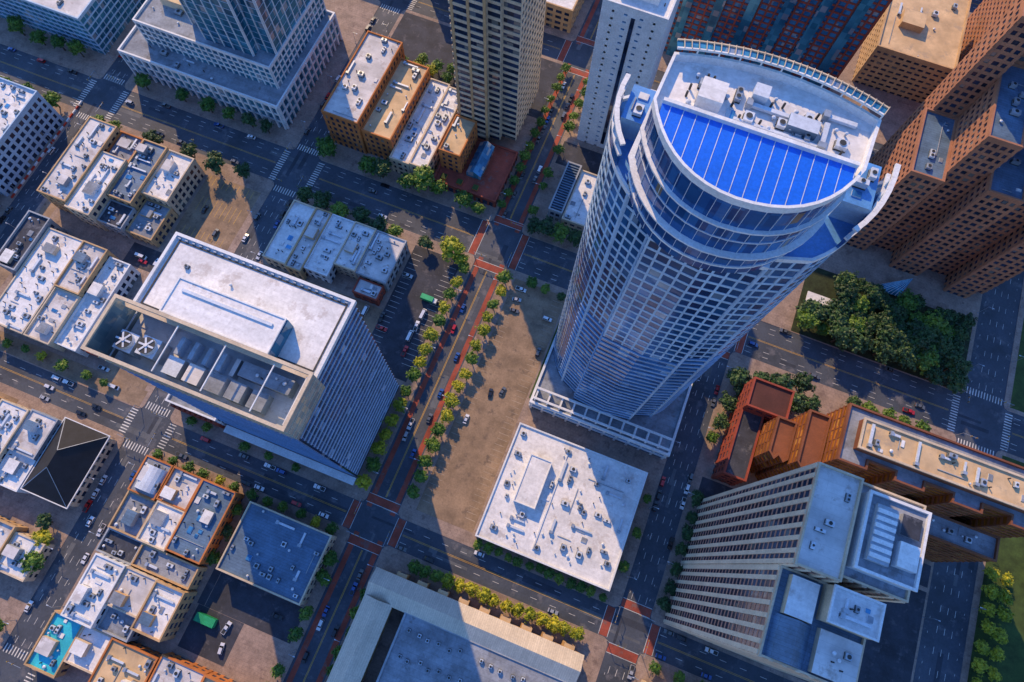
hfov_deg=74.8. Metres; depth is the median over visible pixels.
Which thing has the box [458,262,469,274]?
street tree
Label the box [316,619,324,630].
car
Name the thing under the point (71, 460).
dark hip roof building
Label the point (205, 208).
parked car
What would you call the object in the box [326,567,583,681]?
building
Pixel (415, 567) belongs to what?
street tree
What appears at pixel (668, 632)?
car
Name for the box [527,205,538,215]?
street tree
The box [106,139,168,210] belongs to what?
brick shop
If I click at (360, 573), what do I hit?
car
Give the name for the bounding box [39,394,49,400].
car
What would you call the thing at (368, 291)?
brick shop
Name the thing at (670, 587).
live oak tree
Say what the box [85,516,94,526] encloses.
car
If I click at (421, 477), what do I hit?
street tree
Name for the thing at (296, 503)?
car
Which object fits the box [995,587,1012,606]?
yellow green street tree
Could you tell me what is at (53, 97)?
street tree
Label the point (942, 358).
live oak tree
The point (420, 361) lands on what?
yellow green street tree
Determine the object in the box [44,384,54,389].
car
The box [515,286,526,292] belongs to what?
pickup truck
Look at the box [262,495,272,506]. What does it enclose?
street tree
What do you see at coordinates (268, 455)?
street tree
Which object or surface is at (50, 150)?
car
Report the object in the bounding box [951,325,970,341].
live oak tree
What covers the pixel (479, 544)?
street tree
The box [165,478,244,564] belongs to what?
brick shop
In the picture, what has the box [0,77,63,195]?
building
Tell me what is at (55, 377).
car
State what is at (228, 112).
street tree
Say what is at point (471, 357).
street tree
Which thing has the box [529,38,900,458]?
curved crown skyscraper
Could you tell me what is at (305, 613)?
street tree
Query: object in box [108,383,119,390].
delivery van
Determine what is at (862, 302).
street tree
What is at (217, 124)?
pickup truck
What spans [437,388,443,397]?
car
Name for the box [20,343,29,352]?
street tree
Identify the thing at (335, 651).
street tree
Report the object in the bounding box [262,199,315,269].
white roof shop
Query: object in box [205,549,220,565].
street tree
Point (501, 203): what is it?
street tree
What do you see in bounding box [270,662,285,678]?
street tree
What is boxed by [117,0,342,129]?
blue glass tower
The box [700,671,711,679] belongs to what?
car
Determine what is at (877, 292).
live oak tree
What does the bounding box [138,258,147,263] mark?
parked car
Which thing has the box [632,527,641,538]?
street tree
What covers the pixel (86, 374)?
street tree
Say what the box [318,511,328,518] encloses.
car
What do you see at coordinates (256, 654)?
pavement
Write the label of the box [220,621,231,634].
pickup truck
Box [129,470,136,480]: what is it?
car
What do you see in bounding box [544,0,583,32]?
city block building
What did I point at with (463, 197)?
street tree
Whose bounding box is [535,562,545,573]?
street tree
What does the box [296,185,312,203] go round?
live oak tree
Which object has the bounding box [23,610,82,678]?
building
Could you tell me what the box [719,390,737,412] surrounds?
live oak tree
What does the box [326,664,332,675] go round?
street tree
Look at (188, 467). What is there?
street tree
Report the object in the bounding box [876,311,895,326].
live oak tree
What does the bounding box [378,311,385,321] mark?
pickup truck
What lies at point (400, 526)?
road markings
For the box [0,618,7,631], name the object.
street tree
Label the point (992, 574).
yellow green street tree
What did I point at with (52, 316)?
white roof shop
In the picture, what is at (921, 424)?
street tree
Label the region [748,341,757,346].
car
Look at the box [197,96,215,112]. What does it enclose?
street tree
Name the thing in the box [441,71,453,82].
street tree
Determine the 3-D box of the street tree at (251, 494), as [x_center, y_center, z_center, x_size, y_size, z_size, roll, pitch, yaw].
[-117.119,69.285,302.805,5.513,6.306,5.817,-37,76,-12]
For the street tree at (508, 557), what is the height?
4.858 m
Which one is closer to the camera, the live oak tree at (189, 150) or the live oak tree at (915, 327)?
the live oak tree at (915, 327)
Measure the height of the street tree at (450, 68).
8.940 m
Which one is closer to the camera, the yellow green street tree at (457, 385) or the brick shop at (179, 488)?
the brick shop at (179, 488)
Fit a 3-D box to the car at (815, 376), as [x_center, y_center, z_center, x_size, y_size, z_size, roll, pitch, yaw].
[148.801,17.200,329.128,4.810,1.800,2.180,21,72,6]
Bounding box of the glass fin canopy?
[882,278,912,295]
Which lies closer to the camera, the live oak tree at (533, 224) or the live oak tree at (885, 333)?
the live oak tree at (885, 333)
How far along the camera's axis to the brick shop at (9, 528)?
291.00 m
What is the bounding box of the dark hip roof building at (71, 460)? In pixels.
[20,417,116,508]
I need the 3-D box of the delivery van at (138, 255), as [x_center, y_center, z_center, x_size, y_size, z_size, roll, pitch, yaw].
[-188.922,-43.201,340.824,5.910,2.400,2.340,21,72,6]
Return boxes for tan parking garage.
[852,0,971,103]
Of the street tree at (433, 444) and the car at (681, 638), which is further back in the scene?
the street tree at (433, 444)
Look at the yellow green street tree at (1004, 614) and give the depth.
290.22 m
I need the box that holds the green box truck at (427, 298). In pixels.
[420,293,437,304]
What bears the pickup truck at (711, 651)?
on the ground at (648, 570)
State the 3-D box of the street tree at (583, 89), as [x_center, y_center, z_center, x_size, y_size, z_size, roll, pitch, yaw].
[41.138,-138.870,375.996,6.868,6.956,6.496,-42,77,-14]
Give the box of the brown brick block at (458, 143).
[439,114,477,172]
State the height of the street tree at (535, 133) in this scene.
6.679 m
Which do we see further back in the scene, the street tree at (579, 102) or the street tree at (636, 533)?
the street tree at (579, 102)
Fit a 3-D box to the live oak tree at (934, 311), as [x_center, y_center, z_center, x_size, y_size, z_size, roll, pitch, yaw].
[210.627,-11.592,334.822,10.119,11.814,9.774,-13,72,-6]
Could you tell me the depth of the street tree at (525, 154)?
360.30 m
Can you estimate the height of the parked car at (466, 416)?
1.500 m
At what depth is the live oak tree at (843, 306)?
329.44 m
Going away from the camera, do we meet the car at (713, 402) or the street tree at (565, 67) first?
the car at (713, 402)
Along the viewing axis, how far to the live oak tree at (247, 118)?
360.49 m
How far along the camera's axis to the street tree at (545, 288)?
336.14 m
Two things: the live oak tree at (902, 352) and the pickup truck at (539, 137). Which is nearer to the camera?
the live oak tree at (902, 352)
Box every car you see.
[0,215,5,223]
[4,206,12,213]
[24,600,33,611]
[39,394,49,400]
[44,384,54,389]
[47,147,54,154]
[51,375,61,380]
[75,410,86,416]
[80,552,89,563]
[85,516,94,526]
[91,403,101,409]
[91,488,99,498]
[99,474,107,484]
[125,100,133,104]
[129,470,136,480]
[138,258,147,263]
[200,436,210,442]
[201,205,208,213]
[212,228,218,236]
[217,642,224,654]
[230,159,238,163]
[238,453,248,459]
[240,479,250,486]
[242,234,248,241]
[247,134,255,139]
[253,212,260,220]
[254,484,264,490]
[256,251,262,259]
[272,612,282,619]
[273,220,279,228]
[276,468,286,474]
[279,210,285,218]
[291,500,301,506]
[301,651,309,663]
[304,127,309,135]
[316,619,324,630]
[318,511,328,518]
[322,605,329,616]
[331,625,339,637]
[356,569,363,579]
[368,188,377,193]
[380,183,389,187]
[396,545,406,551]
[402,431,408,440]
[409,448,416,458]
[423,555,433,562]
[426,413,432,422]
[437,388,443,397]
[450,324,456,333]
[453,352,459,361]
[459,304,465,312]
[462,414,469,423]
[474,550,484,556]
[488,388,492,397]
[498,386,505,395]
[502,210,507,218]
[509,308,518,312]
[512,297,520,301]
[535,347,541,356]
[542,316,551,321]
[547,607,558,614]
[652,501,657,511]
[655,653,665,660]
[656,489,661,499]
[659,476,665,486]
[663,629,674,636]
[676,634,687,642]
[684,484,689,493]
[687,473,693,482]
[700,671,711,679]
[710,397,716,406]
[714,385,719,394]
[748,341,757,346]
[810,373,819,379]
[884,366,893,372]
[915,403,924,409]
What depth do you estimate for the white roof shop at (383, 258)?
334.62 m
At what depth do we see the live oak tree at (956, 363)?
321.14 m
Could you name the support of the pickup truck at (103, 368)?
on the pavement at (256, 654)
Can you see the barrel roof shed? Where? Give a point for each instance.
(153, 476)
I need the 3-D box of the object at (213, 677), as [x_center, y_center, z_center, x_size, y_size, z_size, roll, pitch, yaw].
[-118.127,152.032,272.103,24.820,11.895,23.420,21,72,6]
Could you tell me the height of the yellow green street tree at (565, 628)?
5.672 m
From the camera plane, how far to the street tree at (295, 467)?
305.88 m
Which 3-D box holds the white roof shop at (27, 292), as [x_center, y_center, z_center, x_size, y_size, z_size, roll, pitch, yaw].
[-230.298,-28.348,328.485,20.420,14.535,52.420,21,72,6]
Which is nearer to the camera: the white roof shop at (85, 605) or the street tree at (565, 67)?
the white roof shop at (85, 605)
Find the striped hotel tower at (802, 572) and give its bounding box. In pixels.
[663,462,931,681]
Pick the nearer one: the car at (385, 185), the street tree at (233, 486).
the street tree at (233, 486)
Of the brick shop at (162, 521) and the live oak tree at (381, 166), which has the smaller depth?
the brick shop at (162, 521)
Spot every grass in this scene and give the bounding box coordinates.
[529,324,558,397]
[967,455,1023,681]
[1010,320,1023,411]
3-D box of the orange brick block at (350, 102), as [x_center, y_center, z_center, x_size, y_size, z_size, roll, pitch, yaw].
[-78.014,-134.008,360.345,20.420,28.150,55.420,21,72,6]
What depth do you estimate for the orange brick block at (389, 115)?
352.75 m
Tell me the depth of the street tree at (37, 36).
375.40 m
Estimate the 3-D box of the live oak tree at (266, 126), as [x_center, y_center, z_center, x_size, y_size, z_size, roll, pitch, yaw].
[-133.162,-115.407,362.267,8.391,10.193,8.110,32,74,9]
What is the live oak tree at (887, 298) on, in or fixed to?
on the planting bed
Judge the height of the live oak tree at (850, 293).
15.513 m
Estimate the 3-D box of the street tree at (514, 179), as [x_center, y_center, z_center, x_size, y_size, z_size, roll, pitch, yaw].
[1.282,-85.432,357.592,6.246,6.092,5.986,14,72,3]
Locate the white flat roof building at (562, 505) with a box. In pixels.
[475,422,647,590]
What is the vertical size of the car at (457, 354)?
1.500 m
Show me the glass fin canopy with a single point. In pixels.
(894, 288)
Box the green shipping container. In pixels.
[193,611,217,627]
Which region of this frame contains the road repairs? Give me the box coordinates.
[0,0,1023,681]
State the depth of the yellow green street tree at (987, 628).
288.65 m
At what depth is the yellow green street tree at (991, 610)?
291.52 m
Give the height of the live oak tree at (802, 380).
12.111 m
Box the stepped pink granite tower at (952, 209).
[845,0,1023,297]
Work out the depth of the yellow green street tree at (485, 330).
326.83 m
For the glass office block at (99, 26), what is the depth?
371.20 m
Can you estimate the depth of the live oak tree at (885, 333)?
323.78 m
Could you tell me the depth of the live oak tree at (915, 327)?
327.30 m
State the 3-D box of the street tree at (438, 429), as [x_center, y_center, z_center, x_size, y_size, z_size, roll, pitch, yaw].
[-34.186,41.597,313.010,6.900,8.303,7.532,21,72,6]
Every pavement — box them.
[0,0,1023,681]
[0,12,930,681]
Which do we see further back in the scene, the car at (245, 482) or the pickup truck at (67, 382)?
the pickup truck at (67, 382)
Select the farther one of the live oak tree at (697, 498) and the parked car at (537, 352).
the parked car at (537, 352)
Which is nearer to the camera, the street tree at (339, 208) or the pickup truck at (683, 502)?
the pickup truck at (683, 502)
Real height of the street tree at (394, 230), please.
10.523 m
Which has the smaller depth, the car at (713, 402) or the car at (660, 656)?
the car at (660, 656)
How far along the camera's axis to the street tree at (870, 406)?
319.12 m
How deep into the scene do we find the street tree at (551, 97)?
372.97 m
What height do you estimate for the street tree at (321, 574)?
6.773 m
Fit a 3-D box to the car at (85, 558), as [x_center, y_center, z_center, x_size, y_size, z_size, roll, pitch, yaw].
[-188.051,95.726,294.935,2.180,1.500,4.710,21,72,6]
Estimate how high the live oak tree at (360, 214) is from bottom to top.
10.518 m
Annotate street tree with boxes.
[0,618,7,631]
[2,337,12,348]
[6,14,25,35]
[18,550,45,573]
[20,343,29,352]
[22,82,34,89]
[28,29,47,44]
[30,527,53,545]
[34,351,47,361]
[41,91,61,107]
[50,34,65,50]
[53,358,68,371]
[65,39,85,56]
[80,370,92,379]
[91,114,105,121]
[99,378,108,386]
[107,120,122,127]
[133,72,150,89]
[151,448,162,458]
[167,456,178,465]
[175,87,189,101]
[181,460,195,471]
[185,416,197,426]
[196,467,210,478]
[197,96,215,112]
[201,421,212,431]
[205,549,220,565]
[214,474,225,484]
[222,106,236,119]
[227,481,240,491]
[231,504,242,515]
[238,441,250,451]
[245,488,258,500]
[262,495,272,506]
[264,451,273,459]
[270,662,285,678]
[277,500,287,512]
[287,627,303,641]
[291,462,300,471]
[295,508,306,518]
[298,605,314,621]
[310,515,320,527]
[315,135,336,157]
[315,567,329,581]
[319,575,331,586]
[321,550,336,566]
[324,521,338,534]
[324,550,338,566]
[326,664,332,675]
[329,201,349,216]
[331,645,341,660]
[348,605,358,619]
[354,474,372,490]
[357,155,375,174]
[359,587,365,600]
[366,456,381,471]
[370,440,387,454]
[378,427,392,439]
[382,414,398,426]
[385,224,403,236]
[390,397,406,412]
[396,172,414,188]
[400,385,412,396]
[405,366,421,382]
[406,483,419,499]
[407,559,423,575]
[408,164,434,192]
[412,356,426,367]
[413,469,428,482]
[416,52,428,63]
[417,342,432,355]
[417,454,432,468]
[418,565,431,578]
[422,327,440,342]
[424,436,440,453]
[426,63,437,76]
[428,179,448,194]
[428,569,443,582]
[430,421,446,437]
[432,58,443,70]
[432,314,445,326]
[438,300,450,314]
[439,235,465,261]
[440,407,454,423]
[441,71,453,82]
[441,571,455,589]
[443,287,456,300]
[443,392,460,408]
[447,63,454,74]
[450,276,462,288]
[451,380,464,392]
[452,254,469,266]
[452,577,464,593]
[454,189,472,207]
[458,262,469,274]
[459,368,472,379]
[463,581,479,597]
[465,351,478,364]
[469,339,481,351]
[470,202,485,214]
[472,538,483,550]
[472,586,490,604]
[474,324,490,338]
[482,311,494,322]
[482,542,494,554]
[486,299,499,309]
[487,593,501,608]
[494,547,503,556]
[495,269,513,283]
[495,284,506,296]
[497,199,505,208]
[500,598,513,612]
[503,188,512,197]
[504,552,512,562]
[509,174,519,185]
[511,602,524,617]
[512,556,522,567]
[515,162,526,172]
[518,148,530,159]
[523,606,538,623]
[525,141,534,149]
[525,561,534,570]
[526,275,537,288]
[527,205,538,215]
[529,127,539,137]
[534,611,550,626]
[535,116,545,127]
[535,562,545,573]
[538,182,547,189]
[540,283,550,293]
[541,106,550,113]
[542,167,553,178]
[543,567,555,578]
[545,613,562,633]
[546,95,554,102]
[549,221,570,243]
[551,82,562,92]
[552,144,564,153]
[553,573,564,585]
[556,72,564,81]
[560,62,571,72]
[560,620,571,636]
[563,120,575,131]
[565,577,576,589]
[568,112,579,119]
[569,626,584,640]
[574,98,583,108]
[574,580,587,592]
[579,86,586,96]
[584,585,596,597]
[599,592,607,601]
[618,560,629,572]
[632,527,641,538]
[643,493,651,503]
[648,660,661,675]
[673,670,684,681]
[706,431,719,444]
[795,308,820,328]
[815,322,829,335]
[849,293,870,313]
[849,314,866,333]
[861,400,879,412]
[882,407,897,418]
[895,288,920,313]
[898,414,911,424]
[907,310,925,322]
[915,419,931,431]
[916,342,939,363]
[916,352,939,374]
[924,309,948,335]
[941,324,955,339]
[971,657,988,677]
[971,674,982,681]
[973,639,990,655]
[978,602,996,617]
[979,617,998,635]
[980,583,998,600]
[982,566,1000,581]
[986,665,1002,681]
[989,645,1005,662]
[990,624,1008,644]
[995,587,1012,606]
[995,604,1015,622]
[1000,572,1013,586]
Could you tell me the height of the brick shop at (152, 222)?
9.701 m
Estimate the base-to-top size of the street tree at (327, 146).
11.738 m
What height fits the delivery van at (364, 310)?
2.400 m
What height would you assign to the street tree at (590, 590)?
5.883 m
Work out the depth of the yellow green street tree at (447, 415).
313.42 m
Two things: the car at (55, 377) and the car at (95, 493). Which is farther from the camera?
the car at (55, 377)
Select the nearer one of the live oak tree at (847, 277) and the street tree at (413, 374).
the street tree at (413, 374)
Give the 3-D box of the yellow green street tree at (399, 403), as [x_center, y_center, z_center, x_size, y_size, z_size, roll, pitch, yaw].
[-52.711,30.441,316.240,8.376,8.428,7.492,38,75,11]
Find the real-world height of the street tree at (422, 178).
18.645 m
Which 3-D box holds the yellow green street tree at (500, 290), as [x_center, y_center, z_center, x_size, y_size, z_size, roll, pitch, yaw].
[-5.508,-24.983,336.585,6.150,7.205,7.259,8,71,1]
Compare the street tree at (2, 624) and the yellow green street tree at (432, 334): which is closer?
the street tree at (2, 624)
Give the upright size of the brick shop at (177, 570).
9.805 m
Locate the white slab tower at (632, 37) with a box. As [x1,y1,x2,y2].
[577,0,679,147]
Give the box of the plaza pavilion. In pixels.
[806,291,831,305]
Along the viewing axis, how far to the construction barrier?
359.91 m
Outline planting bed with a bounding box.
[791,268,972,391]
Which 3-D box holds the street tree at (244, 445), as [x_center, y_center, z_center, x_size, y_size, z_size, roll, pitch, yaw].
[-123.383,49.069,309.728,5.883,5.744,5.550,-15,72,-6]
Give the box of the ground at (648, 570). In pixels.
[0,0,1023,681]
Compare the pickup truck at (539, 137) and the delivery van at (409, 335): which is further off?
the pickup truck at (539, 137)
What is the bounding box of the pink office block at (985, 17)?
[958,0,1015,62]
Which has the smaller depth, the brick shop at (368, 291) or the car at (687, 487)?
the car at (687, 487)
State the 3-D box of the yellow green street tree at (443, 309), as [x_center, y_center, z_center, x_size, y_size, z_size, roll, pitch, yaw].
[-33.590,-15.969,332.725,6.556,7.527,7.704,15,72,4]
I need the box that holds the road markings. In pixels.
[0,0,1020,681]
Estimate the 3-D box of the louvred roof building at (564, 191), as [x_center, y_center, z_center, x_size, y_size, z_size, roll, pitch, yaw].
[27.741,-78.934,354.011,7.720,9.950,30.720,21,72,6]
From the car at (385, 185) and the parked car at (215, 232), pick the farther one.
the car at (385, 185)
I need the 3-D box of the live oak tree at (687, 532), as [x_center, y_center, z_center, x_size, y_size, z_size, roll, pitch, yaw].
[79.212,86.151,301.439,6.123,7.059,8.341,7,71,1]
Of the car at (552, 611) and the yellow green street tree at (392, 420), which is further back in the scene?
the yellow green street tree at (392, 420)
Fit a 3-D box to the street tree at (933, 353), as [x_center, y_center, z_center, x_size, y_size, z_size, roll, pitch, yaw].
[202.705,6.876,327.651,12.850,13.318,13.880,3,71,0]
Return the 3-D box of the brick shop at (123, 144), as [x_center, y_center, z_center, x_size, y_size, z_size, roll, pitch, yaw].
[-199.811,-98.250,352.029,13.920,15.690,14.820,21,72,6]
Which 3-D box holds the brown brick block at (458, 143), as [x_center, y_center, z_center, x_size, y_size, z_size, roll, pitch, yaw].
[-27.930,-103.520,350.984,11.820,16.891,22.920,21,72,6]
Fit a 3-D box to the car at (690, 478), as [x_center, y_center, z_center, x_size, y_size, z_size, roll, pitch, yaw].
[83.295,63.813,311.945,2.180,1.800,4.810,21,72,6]
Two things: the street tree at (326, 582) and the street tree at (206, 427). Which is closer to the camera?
the street tree at (326, 582)
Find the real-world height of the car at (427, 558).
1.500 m
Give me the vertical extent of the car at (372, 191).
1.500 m
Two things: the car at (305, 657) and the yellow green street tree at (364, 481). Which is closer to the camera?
the car at (305, 657)
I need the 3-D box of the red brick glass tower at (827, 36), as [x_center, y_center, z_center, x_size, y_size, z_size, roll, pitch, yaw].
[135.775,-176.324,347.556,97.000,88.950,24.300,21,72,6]
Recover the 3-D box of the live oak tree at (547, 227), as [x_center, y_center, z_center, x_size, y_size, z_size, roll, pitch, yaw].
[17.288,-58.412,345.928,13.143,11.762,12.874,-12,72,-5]
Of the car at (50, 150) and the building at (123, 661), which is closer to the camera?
the building at (123, 661)
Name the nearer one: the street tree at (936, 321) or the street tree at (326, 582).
the street tree at (326, 582)
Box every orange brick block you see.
[321,30,404,153]
[361,58,430,160]
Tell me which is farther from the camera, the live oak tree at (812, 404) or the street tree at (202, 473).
the live oak tree at (812, 404)
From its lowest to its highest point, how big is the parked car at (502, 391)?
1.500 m
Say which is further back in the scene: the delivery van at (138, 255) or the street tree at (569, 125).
the street tree at (569, 125)
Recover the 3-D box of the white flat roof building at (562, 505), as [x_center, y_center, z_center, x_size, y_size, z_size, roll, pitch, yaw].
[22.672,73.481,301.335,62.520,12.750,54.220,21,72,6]
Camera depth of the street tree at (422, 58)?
377.00 m
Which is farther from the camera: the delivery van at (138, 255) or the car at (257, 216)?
the car at (257, 216)
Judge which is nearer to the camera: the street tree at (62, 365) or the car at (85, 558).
the car at (85, 558)
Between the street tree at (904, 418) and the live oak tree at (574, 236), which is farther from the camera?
the live oak tree at (574, 236)
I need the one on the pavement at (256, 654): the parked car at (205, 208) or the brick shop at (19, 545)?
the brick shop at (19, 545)
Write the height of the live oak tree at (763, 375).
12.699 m
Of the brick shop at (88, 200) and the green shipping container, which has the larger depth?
the brick shop at (88, 200)
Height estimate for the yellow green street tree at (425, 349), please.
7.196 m
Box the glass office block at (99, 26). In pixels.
[0,0,145,54]
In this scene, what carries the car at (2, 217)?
on the ground at (648, 570)
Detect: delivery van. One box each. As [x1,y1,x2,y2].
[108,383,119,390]
[134,252,146,259]
[361,305,369,315]
[405,330,413,341]
[419,308,426,319]
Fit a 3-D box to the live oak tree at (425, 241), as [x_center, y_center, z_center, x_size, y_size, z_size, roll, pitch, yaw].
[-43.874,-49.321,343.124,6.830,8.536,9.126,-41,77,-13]
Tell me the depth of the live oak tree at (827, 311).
330.17 m
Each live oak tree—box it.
[35,512,52,530]
[140,129,163,143]
[179,139,197,159]
[202,150,225,174]
[220,523,232,541]
[232,162,249,178]
[240,111,256,126]
[259,118,272,132]
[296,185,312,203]
[310,190,332,209]
[350,206,372,223]
[368,214,387,231]
[371,156,391,178]
[417,235,433,249]
[527,215,542,234]
[534,214,557,236]
[556,292,565,300]
[566,229,581,247]
[656,595,671,612]
[663,577,676,595]
[670,561,682,577]
[674,541,689,556]
[681,523,693,541]
[685,510,697,525]
[690,489,704,507]
[712,411,729,429]
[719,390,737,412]
[726,366,750,395]
[747,371,771,381]
[769,372,796,389]
[790,390,806,413]
[793,371,815,394]
[795,297,826,322]
[801,393,821,411]
[820,305,834,321]
[823,297,854,319]
[826,308,851,329]
[828,320,854,347]
[833,270,859,287]
[834,283,861,303]
[835,323,868,353]
[845,395,862,405]
[847,309,869,321]
[851,334,873,353]
[856,278,873,293]
[861,321,879,337]
[863,282,887,303]
[866,311,880,326]
[867,298,880,312]
[870,336,898,364]
[875,320,903,347]
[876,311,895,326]
[880,294,894,308]
[881,297,903,320]
[888,330,910,355]
[888,340,915,368]
[891,317,908,333]
[894,303,910,319]
[897,351,919,371]
[905,317,929,340]
[906,329,935,354]
[913,294,926,312]
[923,364,946,385]
[924,306,944,316]
[924,324,940,341]
[932,332,956,356]
[937,354,947,364]
[941,309,958,325]
[942,349,972,376]
[945,372,969,393]
[950,338,967,354]
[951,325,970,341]
[954,312,977,331]
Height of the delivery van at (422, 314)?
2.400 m
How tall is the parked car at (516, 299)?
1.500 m
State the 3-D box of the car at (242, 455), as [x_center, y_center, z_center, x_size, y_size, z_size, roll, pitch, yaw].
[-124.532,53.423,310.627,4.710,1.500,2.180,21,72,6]
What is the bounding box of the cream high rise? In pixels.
[433,0,545,207]
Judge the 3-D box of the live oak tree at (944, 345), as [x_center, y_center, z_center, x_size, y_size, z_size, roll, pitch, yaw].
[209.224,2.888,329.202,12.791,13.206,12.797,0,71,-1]
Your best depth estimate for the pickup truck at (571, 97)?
377.48 m
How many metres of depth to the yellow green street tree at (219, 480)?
303.24 m
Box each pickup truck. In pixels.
[62,379,74,386]
[67,68,76,74]
[82,499,92,512]
[96,523,106,536]
[98,365,109,371]
[160,102,170,107]
[175,139,186,144]
[175,451,187,458]
[213,122,223,128]
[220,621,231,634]
[264,462,275,470]
[285,199,292,208]
[313,483,325,491]
[349,582,357,595]
[376,324,387,331]
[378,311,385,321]
[401,345,408,356]
[402,272,412,278]
[406,418,414,429]
[413,320,419,331]
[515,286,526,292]
[536,134,541,142]
[548,107,554,115]
[568,93,573,101]
[627,664,634,679]
[667,537,674,549]
[679,497,686,509]
[704,647,717,655]
[779,328,790,334]
[902,407,914,414]
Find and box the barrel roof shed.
[134,463,166,494]
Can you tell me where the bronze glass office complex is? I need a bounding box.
[711,376,1023,561]
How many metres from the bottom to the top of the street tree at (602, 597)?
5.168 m
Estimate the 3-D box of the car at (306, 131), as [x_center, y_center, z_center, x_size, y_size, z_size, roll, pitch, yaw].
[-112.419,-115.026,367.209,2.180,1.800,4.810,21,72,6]
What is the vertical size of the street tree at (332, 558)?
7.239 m
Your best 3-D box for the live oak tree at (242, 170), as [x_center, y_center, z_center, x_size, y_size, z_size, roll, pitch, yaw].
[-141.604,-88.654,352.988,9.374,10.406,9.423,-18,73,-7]
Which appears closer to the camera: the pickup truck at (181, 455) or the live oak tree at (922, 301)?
the pickup truck at (181, 455)
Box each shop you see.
[0,210,66,273]
[0,227,82,341]
[0,398,30,462]
[0,449,37,493]
[0,515,28,555]
[0,532,54,581]
[7,409,62,459]
[23,287,81,351]
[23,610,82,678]
[36,116,119,214]
[53,240,119,297]
[54,256,140,356]
[60,553,129,628]
[63,626,112,674]
[64,151,127,230]
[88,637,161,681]
[95,606,139,642]
[96,527,142,565]
[97,199,136,238]
[106,130,142,160]
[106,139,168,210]
[106,566,163,617]
[107,490,156,538]
[125,198,178,247]
[127,455,179,500]
[130,543,207,589]
[130,580,197,641]
[136,500,184,551]
[141,149,204,214]
[148,652,213,681]
[156,466,210,510]
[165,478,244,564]
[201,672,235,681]
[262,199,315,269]
[284,207,332,279]
[303,214,353,283]
[333,221,376,279]
[352,277,385,305]
[355,230,408,290]
[389,78,449,173]
[409,86,457,174]
[561,170,596,232]
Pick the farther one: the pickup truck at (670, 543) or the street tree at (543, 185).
the street tree at (543, 185)
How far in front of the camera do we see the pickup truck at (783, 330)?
335.85 m
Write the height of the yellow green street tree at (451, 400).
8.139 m
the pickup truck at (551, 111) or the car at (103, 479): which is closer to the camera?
the car at (103, 479)
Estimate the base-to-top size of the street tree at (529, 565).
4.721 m
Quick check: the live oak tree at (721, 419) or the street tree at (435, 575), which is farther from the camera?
the live oak tree at (721, 419)
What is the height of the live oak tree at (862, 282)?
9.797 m
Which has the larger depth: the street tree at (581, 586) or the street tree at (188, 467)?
the street tree at (188, 467)
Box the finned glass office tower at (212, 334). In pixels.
[80,232,399,484]
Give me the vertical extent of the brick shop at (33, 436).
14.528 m
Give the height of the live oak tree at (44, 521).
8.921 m
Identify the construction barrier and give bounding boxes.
[11,101,81,197]
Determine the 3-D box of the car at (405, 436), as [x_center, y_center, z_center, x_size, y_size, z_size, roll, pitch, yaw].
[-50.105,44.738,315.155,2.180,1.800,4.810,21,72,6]
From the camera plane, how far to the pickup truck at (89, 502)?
301.36 m
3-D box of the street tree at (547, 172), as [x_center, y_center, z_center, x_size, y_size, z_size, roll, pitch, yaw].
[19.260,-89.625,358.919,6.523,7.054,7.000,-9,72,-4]
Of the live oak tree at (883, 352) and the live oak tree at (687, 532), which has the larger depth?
the live oak tree at (883, 352)
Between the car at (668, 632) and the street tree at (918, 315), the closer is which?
the car at (668, 632)
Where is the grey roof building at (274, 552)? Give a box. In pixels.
[215,501,336,605]
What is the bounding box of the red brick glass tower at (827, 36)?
[664,0,891,89]
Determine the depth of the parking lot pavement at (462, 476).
324.20 m
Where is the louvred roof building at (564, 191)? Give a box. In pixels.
[548,161,581,221]
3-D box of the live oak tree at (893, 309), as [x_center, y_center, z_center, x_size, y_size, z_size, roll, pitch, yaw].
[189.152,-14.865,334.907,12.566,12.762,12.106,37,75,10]
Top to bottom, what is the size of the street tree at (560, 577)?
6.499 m
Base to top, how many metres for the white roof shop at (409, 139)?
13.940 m
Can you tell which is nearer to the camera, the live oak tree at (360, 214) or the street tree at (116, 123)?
the live oak tree at (360, 214)
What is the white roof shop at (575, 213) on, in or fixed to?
on the pavement at (256, 654)
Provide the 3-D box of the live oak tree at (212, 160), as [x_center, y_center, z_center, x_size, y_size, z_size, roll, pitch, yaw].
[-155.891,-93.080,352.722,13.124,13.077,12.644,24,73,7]
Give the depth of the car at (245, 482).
306.13 m
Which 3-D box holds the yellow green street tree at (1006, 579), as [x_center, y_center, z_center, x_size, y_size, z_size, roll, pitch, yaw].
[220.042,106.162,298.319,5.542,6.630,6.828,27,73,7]
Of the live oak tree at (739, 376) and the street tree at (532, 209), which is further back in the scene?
the street tree at (532, 209)
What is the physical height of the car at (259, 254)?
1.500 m
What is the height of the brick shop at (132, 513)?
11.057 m
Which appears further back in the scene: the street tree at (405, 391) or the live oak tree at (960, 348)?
the live oak tree at (960, 348)
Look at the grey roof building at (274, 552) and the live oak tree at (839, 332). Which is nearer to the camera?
the grey roof building at (274, 552)
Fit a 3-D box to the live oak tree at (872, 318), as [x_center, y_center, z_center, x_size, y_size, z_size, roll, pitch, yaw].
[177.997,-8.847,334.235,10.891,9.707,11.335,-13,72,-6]
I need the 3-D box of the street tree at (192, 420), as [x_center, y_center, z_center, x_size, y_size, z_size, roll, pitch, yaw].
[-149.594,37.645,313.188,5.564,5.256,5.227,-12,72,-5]
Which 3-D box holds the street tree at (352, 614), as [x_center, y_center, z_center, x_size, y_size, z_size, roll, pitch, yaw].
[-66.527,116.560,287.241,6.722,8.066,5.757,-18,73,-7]
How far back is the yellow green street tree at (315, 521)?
298.11 m

